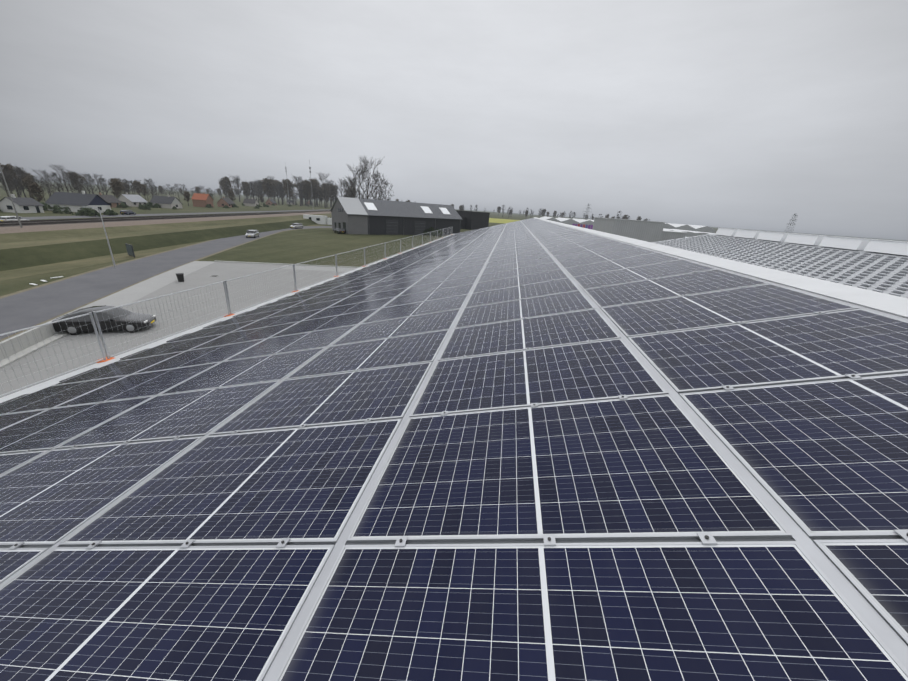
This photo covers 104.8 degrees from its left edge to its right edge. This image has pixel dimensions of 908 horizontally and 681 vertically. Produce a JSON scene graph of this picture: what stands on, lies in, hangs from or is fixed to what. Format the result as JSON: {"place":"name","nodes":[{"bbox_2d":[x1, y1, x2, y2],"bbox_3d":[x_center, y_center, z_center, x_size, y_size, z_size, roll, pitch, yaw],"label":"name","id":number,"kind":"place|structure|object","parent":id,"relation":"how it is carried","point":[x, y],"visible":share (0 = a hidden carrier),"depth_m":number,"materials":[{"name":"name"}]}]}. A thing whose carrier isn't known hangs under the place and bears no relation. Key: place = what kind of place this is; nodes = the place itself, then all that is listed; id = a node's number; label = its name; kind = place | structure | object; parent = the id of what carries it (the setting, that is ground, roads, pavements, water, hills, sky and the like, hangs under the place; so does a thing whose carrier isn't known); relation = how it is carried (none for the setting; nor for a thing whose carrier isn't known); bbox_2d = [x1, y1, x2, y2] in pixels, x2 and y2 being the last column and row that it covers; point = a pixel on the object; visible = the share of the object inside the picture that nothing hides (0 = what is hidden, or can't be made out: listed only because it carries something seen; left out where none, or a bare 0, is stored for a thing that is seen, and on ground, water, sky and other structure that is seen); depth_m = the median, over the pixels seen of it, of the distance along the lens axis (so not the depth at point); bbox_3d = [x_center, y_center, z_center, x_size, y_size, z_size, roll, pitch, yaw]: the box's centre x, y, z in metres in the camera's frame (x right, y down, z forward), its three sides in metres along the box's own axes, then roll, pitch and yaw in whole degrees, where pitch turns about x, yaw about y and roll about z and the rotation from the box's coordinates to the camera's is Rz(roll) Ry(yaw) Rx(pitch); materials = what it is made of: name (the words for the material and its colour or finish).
{"place":"outdoors","nodes":[
{"label":"outdoors","id":0,"kind":"place"},
{"bbox_2d":[0,194,43,212],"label":"house","id":1,"kind":"structure","parent":0,"point":[26,205],"depth_m":96.06,"materials":[{"name":"grey brick"}]},
{"bbox_2d":[97,192,121,206],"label":"house","id":2,"kind":"structure","parent":0,"point":[112,200],"depth_m":145.49,"materials":[{"name":"grey brick"}]},
{"bbox_2d":[117,192,147,206],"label":"house","id":3,"kind":"structure","parent":0,"point":[131,200],"depth_m":162.35,"materials":[{"name":"white brick"}]},
{"bbox_2d":[0,226,331,338],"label":"road","id":4,"kind":"structure","parent":0,"point":[28,308],"depth_m":32.26,"materials":[{"name":"grey asphalt"}]},
{"bbox_2d":[82,206,115,266],"bbox_3d":[-39.356,-11.392,38.892,1.456,6.490,0.280,-3,22,-18],"label":"road lamp","id":5,"kind":"object","parent":4,"relation":"on","point":[105,234],"visible":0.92,"depth_m":39.01,"materials":[{"name":"grey metal"}]},
{"bbox_2d":[245,230,258,237],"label":"car","id":6,"kind":"object","parent":4,"relation":"on","point":[252,233],"visible":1,"depth_m":76.23,"materials":[{"name":"grey paint"}]},
{"bbox_2d":[290,223,302,228],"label":"car","id":7,"kind":"object","parent":4,"relation":"on","point":[296,225],"visible":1,"depth_m":105.79,"materials":[{"name":"grey paint"}]},
{"bbox_2d":[0,262,343,397],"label":"yard paving","id":8,"kind":"structure","parent":0,"point":[224,271],"depth_m":27.54,"materials":[{"name":"concrete"}]},
{"bbox_2d":[0,320,68,368],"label":"retaining wall","id":9,"kind":"structure","parent":8,"relation":"on","point":[23,343],"depth_m":19.28,"materials":[{"name":"concrete"}]},
{"bbox_2d":[52,305,156,334],"bbox_3d":[-22.425,-1.408,22.626,4.729,1.435,2.150,-3,22,-19],"label":"parked saloon","id":10,"kind":"object","parent":8,"relation":"on","point":[70,325],"visible":0.77,"depth_m":22.01,"materials":[{"name":"black paint"}]},
{"bbox_2d":[176,273,183,281],"bbox_3d":[-28.050,-6.458,35.882,0.680,0.800,0.680,7,21,7],"label":"yard bin","id":11,"kind":"object","parent":8,"relation":"on","point":[180,277],"visible":1,"depth_m":35.73,"materials":[{"name":"black plastic"}]},
{"bbox_2d":[55,261,357,318],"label":"pavement","id":12,"kind":"structure","parent":8,"relation":"on","point":[131,294],"depth_m":34.41,"materials":[{"name":"concrete"}]},
{"bbox_2d":[22,209,330,219],"bbox_3d":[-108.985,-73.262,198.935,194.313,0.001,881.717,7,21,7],"label":"road","id":13,"kind":"structure","parent":0,"point":[59,217],"depth_m":116.41,"materials":[{"name":"grey asphalt"}]},
{"bbox_2d":[120,210,135,214],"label":"road car","id":14,"kind":"object","parent":13,"relation":"on","point":[127,212],"visible":1,"depth_m":112.96,"materials":[{"name":"grey paint"}]},
{"bbox_2d":[243,198,258,205],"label":"house","id":15,"kind":"structure","parent":0,"point":[251,202],"depth_m":276.89,"materials":[{"name":"grey brick"}]},
{"bbox_2d":[0,181,907,295],"bbox_3d":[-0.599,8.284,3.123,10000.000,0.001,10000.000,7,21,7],"label":"ground","id":16,"kind":"structure","parent":0,"point":[297,246],"depth_m":80.23,"materials":[{"name":"green plant"}]},
{"bbox_2d":[0,173,14,196],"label":"tree","id":17,"kind":"object","parent":16,"relation":"on","point":[4,186],"visible":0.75,"depth_m":143.77,"materials":[{"name":"grey plant"}]},
{"bbox_2d":[0,170,18,193],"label":"tree","id":18,"kind":"object","parent":16,"relation":"on","point":[6,174],"visible":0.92,"depth_m":144.58,"materials":[{"name":"grey plant"}]},
{"bbox_2d":[0,163,22,196],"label":"tree","id":19,"kind":"object","parent":16,"relation":"on","point":[7,167],"visible":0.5,"depth_m":158.17,"materials":[{"name":"grey plant"}]},
{"bbox_2d":[0,166,22,227],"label":"tall column","id":20,"kind":"structure","parent":16,"relation":"on","point":[11,199],"depth_m":56.10,"materials":[{"name":"silver metal"}]},
{"bbox_2d":[0,216,26,220],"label":"white car","id":21,"kind":"object","parent":16,"relation":"on","point":[8,218],"visible":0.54,"depth_m":71.42,"materials":[{"name":"grey paint"}]},
{"bbox_2d":[9,178,25,196],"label":"tree","id":22,"kind":"object","parent":16,"relation":"on","point":[13,183],"visible":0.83,"depth_m":150.35,"materials":[{"name":"grey plant"}]},
{"bbox_2d":[9,167,26,197],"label":"tree","id":23,"kind":"object","parent":16,"relation":"on","point":[23,189],"visible":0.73,"depth_m":150.72,"materials":[{"name":"grey plant"}]},
{"bbox_2d":[15,166,30,195],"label":"tree","id":24,"kind":"object","parent":16,"relation":"on","point":[18,168],"visible":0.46,"depth_m":160.02,"materials":[{"name":"grey plant"}]},
{"bbox_2d":[19,174,37,199],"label":"tree","id":25,"kind":"object","parent":16,"relation":"on","point":[27,180],"visible":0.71,"depth_m":150.74,"materials":[{"name":"brown plant"}]},
{"bbox_2d":[27,182,43,202],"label":"tree","id":26,"kind":"object","parent":16,"relation":"on","point":[33,186],"visible":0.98,"depth_m":112.18,"materials":[{"name":"brown plant"}]},
{"bbox_2d":[34,178,45,200],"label":"tree","id":27,"kind":"object","parent":16,"relation":"on","point":[42,187],"visible":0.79,"depth_m":158.22,"materials":[{"name":"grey plant"}]},
{"bbox_2d":[33,169,55,195],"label":"tree","id":28,"kind":"object","parent":16,"relation":"on","point":[41,179],"visible":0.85,"depth_m":167.53,"materials":[{"name":"grey plant"}]},
{"bbox_2d":[40,201,52,210],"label":"shrub","id":29,"kind":"object","parent":16,"relation":"on","point":[46,205],"visible":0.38,"depth_m":107.08,"materials":[{"name":"green plant"}]},
{"bbox_2d":[43,173,57,192],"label":"tree","id":30,"kind":"object","parent":16,"relation":"on","point":[48,178],"visible":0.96,"depth_m":161.62,"materials":[{"name":"grey plant"}]},
{"bbox_2d":[49,172,62,191],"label":"tree","id":31,"kind":"object","parent":16,"relation":"on","point":[54,175],"visible":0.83,"depth_m":172.99,"materials":[{"name":"grey plant"}]},
{"bbox_2d":[52,204,71,213],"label":"shrub","id":32,"kind":"object","parent":16,"relation":"on","point":[55,209],"visible":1,"depth_m":101.14,"materials":[{"name":"green plant"}]},
{"bbox_2d":[49,164,78,191],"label":"tree","id":33,"kind":"object","parent":16,"relation":"on","point":[67,173],"visible":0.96,"depth_m":176.22,"materials":[{"name":"grey plant"}]},
{"bbox_2d":[61,172,74,192],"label":"tree","id":34,"kind":"object","parent":16,"relation":"on","point":[68,179],"visible":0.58,"depth_m":195.69,"materials":[{"name":"grey plant"}]},
{"bbox_2d":[66,170,85,192],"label":"tree","id":35,"kind":"object","parent":16,"relation":"on","point":[71,174],"visible":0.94,"depth_m":175.24,"materials":[{"name":"grey plant"}]},
{"bbox_2d":[68,171,86,191],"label":"tree","id":36,"kind":"object","parent":16,"relation":"on","point":[81,178],"visible":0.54,"depth_m":199.89,"materials":[{"name":"grey plant"}]},
{"bbox_2d":[45,191,110,212],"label":"house","id":37,"kind":"structure","parent":16,"relation":"on","point":[74,202],"depth_m":111.47,"materials":[{"name":"grey brick"}]},
{"bbox_2d":[72,206,98,215],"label":"shrub","id":38,"kind":"object","parent":16,"relation":"on","point":[82,211],"visible":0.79,"depth_m":99.38,"materials":[{"name":"green plant"}]},
{"bbox_2d":[86,179,96,193],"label":"tree","id":39,"kind":"object","parent":16,"relation":"on","point":[90,180],"visible":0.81,"depth_m":211.15,"materials":[{"name":"grey plant"}]},
{"bbox_2d":[89,209,100,216],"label":"shrub","id":40,"kind":"object","parent":16,"relation":"on","point":[94,212],"visible":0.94,"depth_m":99.95,"materials":[{"name":"green plant"}]},
{"bbox_2d":[90,173,101,191],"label":"tree","id":41,"kind":"object","parent":16,"relation":"on","point":[96,174],"visible":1,"depth_m":207.65,"materials":[{"name":"grey plant"}]},
{"bbox_2d":[100,178,108,194],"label":"tree","id":42,"kind":"object","parent":16,"relation":"on","point":[105,186],"visible":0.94,"depth_m":213.87,"materials":[{"name":"grey plant"}]},
{"bbox_2d":[103,209,115,215],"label":"shrub","id":43,"kind":"object","parent":16,"relation":"on","point":[107,211],"visible":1,"depth_m":106.47,"materials":[{"name":"green plant"}]},
{"bbox_2d":[108,178,124,197],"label":"tree","id":44,"kind":"object","parent":16,"relation":"on","point":[116,184],"visible":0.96,"depth_m":164.61,"materials":[{"name":"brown plant"}]},
{"bbox_2d":[116,202,129,207],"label":"shrub","id":45,"kind":"object","parent":16,"relation":"on","point":[123,205],"visible":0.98,"depth_m":144.90,"materials":[{"name":"green plant"}]},
{"bbox_2d":[132,180,141,194],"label":"tree","id":46,"kind":"object","parent":16,"relation":"on","point":[135,184],"visible":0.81,"depth_m":273.16,"materials":[{"name":"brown plant"}]},
{"bbox_2d":[138,184,147,199],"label":"tree","id":47,"kind":"object","parent":16,"relation":"on","point":[142,187],"visible":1,"depth_m":242.34,"materials":[{"name":"brown plant"}]},
{"bbox_2d":[138,204,150,209],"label":"shrub","id":48,"kind":"object","parent":16,"relation":"on","point":[146,207],"visible":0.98,"depth_m":144.16,"materials":[{"name":"green plant"}]},
{"bbox_2d":[147,184,155,196],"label":"tree","id":49,"kind":"object","parent":16,"relation":"on","point":[151,193],"visible":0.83,"depth_m":172.57,"materials":[{"name":"grey plant"}]},
{"bbox_2d":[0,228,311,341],"bbox_3d":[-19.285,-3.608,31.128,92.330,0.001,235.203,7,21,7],"label":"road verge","id":50,"kind":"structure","parent":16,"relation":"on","point":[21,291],"depth_m":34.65,"materials":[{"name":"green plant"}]},
{"bbox_2d":[0,211,330,242],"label":"rail embankment","id":51,"kind":"structure","parent":16,"relation":"on","point":[11,234],"depth_m":72.18,"materials":[{"name":"gravel"}]},
{"bbox_2d":[0,210,329,226],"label":"rail track","id":52,"kind":"structure","parent":51,"relation":"on","point":[45,222],"depth_m":80.72,"materials":[{"name":"grey metal"}]},
{"bbox_2d":[0,215,331,280],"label":"dike grass","id":53,"kind":"structure","parent":16,"relation":"on","point":[24,259],"depth_m":47.31,"materials":[{"name":"green plant"}]},
{"bbox_2d":[125,243,134,257],"bbox_3d":[-43.060,-11.955,46.561,2.200,1.650,0.170,17,24,30],"label":"sign","id":54,"kind":"object","parent":53,"relation":"on","point":[130,250],"visible":0.9,"depth_m":46.35,"materials":[{"name":"grey"}]},
{"bbox_2d":[150,195,182,208],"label":"house","id":55,"kind":"structure","parent":16,"relation":"on","point":[168,201],"depth_m":167.54,"materials":[{"name":"grey brick"}]},
{"bbox_2d":[183,191,189,205],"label":"tree","id":56,"kind":"object","parent":16,"relation":"on","point":[186,195],"visible":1,"depth_m":206.40,"materials":[{"name":"grey plant"}]},
{"bbox_2d":[191,192,213,206],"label":"house","id":57,"kind":"structure","parent":16,"relation":"on","point":[201,200],"depth_m":203.56,"materials":[{"name":"orange brick"}]},
{"bbox_2d":[218,181,227,197],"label":"tree","id":58,"kind":"object","parent":16,"relation":"on","point":[221,187],"visible":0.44,"depth_m":433.79,"materials":[{"name":"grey plant"}]},
{"bbox_2d":[217,196,234,206],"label":"house","id":59,"kind":"structure","parent":16,"relation":"on","point":[224,201],"depth_m":225.79,"materials":[{"name":"brown brick"}]},
{"bbox_2d":[220,176,235,197],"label":"tree","id":60,"kind":"object","parent":16,"relation":"on","point":[225,181],"visible":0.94,"depth_m":414.66,"materials":[{"name":"brown plant"}]},
{"bbox_2d":[228,190,235,200],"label":"tree","id":61,"kind":"object","parent":16,"relation":"on","point":[231,193],"visible":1,"depth_m":272.75,"materials":[{"name":"grey plant"}]},
{"bbox_2d":[228,174,243,194],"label":"tree","id":62,"kind":"object","parent":16,"relation":"on","point":[238,184],"visible":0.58,"depth_m":408.10,"materials":[{"name":"grey plant"}]},
{"bbox_2d":[232,177,241,201],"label":"tree","id":63,"kind":"object","parent":16,"relation":"on","point":[237,182],"visible":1,"depth_m":399.17,"materials":[{"name":"grey plant"}]},
{"bbox_2d":[241,181,250,198],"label":"tree","id":64,"kind":"object","parent":16,"relation":"on","point":[245,186],"visible":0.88,"depth_m":424.18,"materials":[{"name":"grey plant"}]},
{"bbox_2d":[260,178,275,198],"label":"tree","id":65,"kind":"object","parent":16,"relation":"on","point":[265,183],"visible":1,"depth_m":383.58,"materials":[{"name":"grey plant"}]},
{"bbox_2d":[265,198,276,204],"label":"house","id":66,"kind":"structure","parent":16,"relation":"on","point":[269,201],"depth_m":342.18,"materials":[{"name":"grey brick"}]},
{"bbox_2d":[267,176,279,201],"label":"tree","id":67,"kind":"object","parent":16,"relation":"on","point":[273,185],"visible":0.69,"depth_m":418.88,"materials":[{"name":"grey plant"}]},
{"bbox_2d":[277,183,284,204],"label":"tree","id":68,"kind":"object","parent":16,"relation":"on","point":[280,187],"visible":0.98,"depth_m":388.35,"materials":[{"name":"grey plant"}]},
{"bbox_2d":[214,260,357,267],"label":"yard kerb","id":69,"kind":"structure","parent":16,"relation":"on","point":[283,264],"depth_m":48.38,"materials":[{"name":"concrete"}]},
{"bbox_2d":[279,179,297,203],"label":"tree","id":70,"kind":"object","parent":16,"relation":"on","point":[286,187],"visible":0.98,"depth_m":382.62,"materials":[{"name":"grey plant"}]},
{"bbox_2d":[291,174,305,205],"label":"tree","id":71,"kind":"object","parent":16,"relation":"on","point":[299,187],"visible":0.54,"depth_m":417.68,"materials":[{"name":"grey plant"}]},
{"bbox_2d":[291,176,308,205],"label":"tree","id":72,"kind":"object","parent":16,"relation":"on","point":[298,180],"visible":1,"depth_m":385.79,"materials":[{"name":"grey plant"}]},
{"bbox_2d":[299,179,314,205],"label":"tree","id":73,"kind":"object","parent":16,"relation":"on","point":[307,185],"visible":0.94,"depth_m":392.16,"materials":[{"name":"grey plant"}]},
{"bbox_2d":[309,179,319,206],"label":"tree","id":74,"kind":"object","parent":16,"relation":"on","point":[314,190],"visible":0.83,"depth_m":400.08,"materials":[{"name":"grey plant"}]},
{"bbox_2d":[303,215,331,224],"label":"site cabins","id":75,"kind":"object","parent":16,"relation":"on","point":[318,219],"visible":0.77,"depth_m":131.22,"materials":[{"name":"white metal"}]},
{"bbox_2d":[318,187,323,203],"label":"tree","id":76,"kind":"object","parent":16,"relation":"on","point":[321,197],"visible":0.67,"depth_m":418.94,"materials":[{"name":"grey plant"}]},
{"bbox_2d":[316,172,332,207],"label":"tree","id":77,"kind":"object","parent":16,"relation":"on","point":[329,182],"visible":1,"depth_m":372.78,"materials":[{"name":"grey plant"}]},
{"bbox_2d":[321,182,329,206],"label":"tree","id":78,"kind":"object","parent":16,"relation":"on","point":[326,192],"visible":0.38,"depth_m":438.44,"materials":[{"name":"grey plant"}]},
{"bbox_2d":[326,184,338,203],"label":"tree","id":79,"kind":"object","parent":16,"relation":"on","point":[331,187],"visible":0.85,"depth_m":405.47,"materials":[{"name":"grey plant"}]},
{"bbox_2d":[334,228,344,233],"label":"car","id":80,"kind":"object","parent":16,"relation":"on","point":[339,230],"visible":1,"depth_m":98.93,"materials":[{"name":"grey paint"}]},
{"bbox_2d":[333,178,346,196],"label":"tree","id":81,"kind":"object","parent":16,"relation":"on","point":[337,186],"visible":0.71,"depth_m":400.28,"materials":[{"name":"grey plant"}]},
{"bbox_2d":[338,180,353,196],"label":"tree","id":82,"kind":"object","parent":16,"relation":"on","point":[345,182],"visible":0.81,"depth_m":380.34,"materials":[{"name":"grey plant"}]},
{"bbox_2d":[345,176,357,196],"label":"tree","id":83,"kind":"object","parent":16,"relation":"on","point":[351,185],"visible":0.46,"depth_m":393.69,"materials":[{"name":"grey plant"}]},
{"bbox_2d":[344,163,370,198],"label":"tree","id":84,"kind":"object","parent":16,"relation":"on","point":[361,181],"visible":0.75,"depth_m":147.72,"materials":[{"name":"grey plant"}]},
{"bbox_2d":[349,155,382,199],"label":"tree","id":85,"kind":"object","parent":16,"relation":"on","point":[367,168],"visible":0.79,"depth_m":141.36,"materials":[{"name":"grey plant"}]},
{"bbox_2d":[365,168,384,199],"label":"tree","id":86,"kind":"object","parent":16,"relation":"on","point":[373,175],"visible":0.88,"depth_m":138.40,"materials":[{"name":"grey plant"}]},
{"bbox_2d":[378,179,393,200],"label":"tree","id":87,"kind":"object","parent":16,"relation":"on","point":[384,187],"visible":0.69,"depth_m":140.80,"materials":[{"name":"grey plant"}]},
{"bbox_2d":[330,197,462,234],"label":"barn building","id":88,"kind":"structure","parent":16,"relation":"on","point":[365,216],"depth_m":107.28,"materials":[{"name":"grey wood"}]},
{"bbox_2d":[541,216,715,232],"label":"greenhouse","id":89,"kind":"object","parent":16,"relation":"on","point":[587,224],"visible":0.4,"depth_m":209.03,"materials":[{"name":"white glass"}]},
{"bbox_2d":[592,218,685,241],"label":"neighbour shed","id":90,"kind":"structure","parent":16,"relation":"on","point":[647,231],"depth_m":70.13,"materials":[{"name":"white metal"}]},
{"bbox_2d":[594,217,685,232],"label":"neighbour shed roofs","id":91,"kind":"structure","parent":90,"relation":"attached to","point":[648,221],"depth_m":70.41,"materials":[{"name":"grey metal"}]},
{"bbox_2d":[663,228,715,236],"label":"pale halls","id":92,"kind":"object","parent":16,"relation":"on","point":[692,233],"visible":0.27,"depth_m":132.42,"materials":[{"name":"white metal"}]},
{"bbox_2d":[784,213,796,232],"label":"pylon","id":93,"kind":"object","parent":16,"relation":"on","point":[791,222],"visible":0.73,"depth_m":352.10,"materials":[{"name":"silver metal"}]},
{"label":"hall walls","id":94,"kind":"object","parent":16,"relation":"on","visible":0},
{"bbox_2d":[651,234,907,297],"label":"hall roof span","id":95,"kind":"object","parent":94,"relation":"on","point":[886,278],"visible":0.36,"depth_m":24.77,"materials":[{"name":"silver metal"}]},
{"bbox_2d":[654,235,907,297],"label":"rail stubs","id":96,"kind":"object","parent":95,"relation":"on","point":[881,274],"visible":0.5,"depth_m":24.89,"materials":[{"name":"metal"}]},
{"bbox_2d":[715,228,907,255],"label":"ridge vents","id":97,"kind":"object","parent":95,"relation":"on","point":[887,246],"visible":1,"depth_m":28.02,"materials":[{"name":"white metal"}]},
{"bbox_2d":[0,0,907,239],"label":"sky","id":98,"kind":"structure","parent":0,"point":[739,114],"materials":[{"name":"grey"}]},
{"bbox_2d":[456,210,489,229],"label":"shed","id":99,"kind":"structure","parent":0,"point":[472,220],"depth_m":164.12,"materials":[{"name":"black metal"}]},
{"bbox_2d":[489,218,519,222],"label":"rape field","id":100,"kind":"structure","parent":0,"point":[494,220],"depth_m":360.50,"materials":[{"name":"yellow plant"}]},
{"label":"barn roof sheet","id":101,"kind":"object","parent":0,"visible":0},
{"bbox_2d":[0,218,907,680],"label":"mounting rails","id":102,"kind":"object","parent":101,"relation":"on","point":[892,640],"visible":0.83,"depth_m":1.56,"materials":[{"name":"metal"}]},
{"bbox_2d":[0,218,907,680],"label":"solar panels","id":103,"kind":"object","parent":102,"relation":"on","point":[582,450],"visible":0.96,"depth_m":1.77,"materials":[{"name":"blue glass"}]},
{"bbox_2d":[0,217,907,404],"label":"roof edge trim","id":104,"kind":"structure","parent":101,"relation":"on","point":[887,303],"depth_m":4.79,"materials":[{"name":"white metal"}]},
{"bbox_2d":[0,227,452,396],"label":"safety fence","id":105,"kind":"object","parent":104,"relation":"on","point":[105,359],"visible":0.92,"depth_m":8.52,"materials":[{"name":"grey metal"}]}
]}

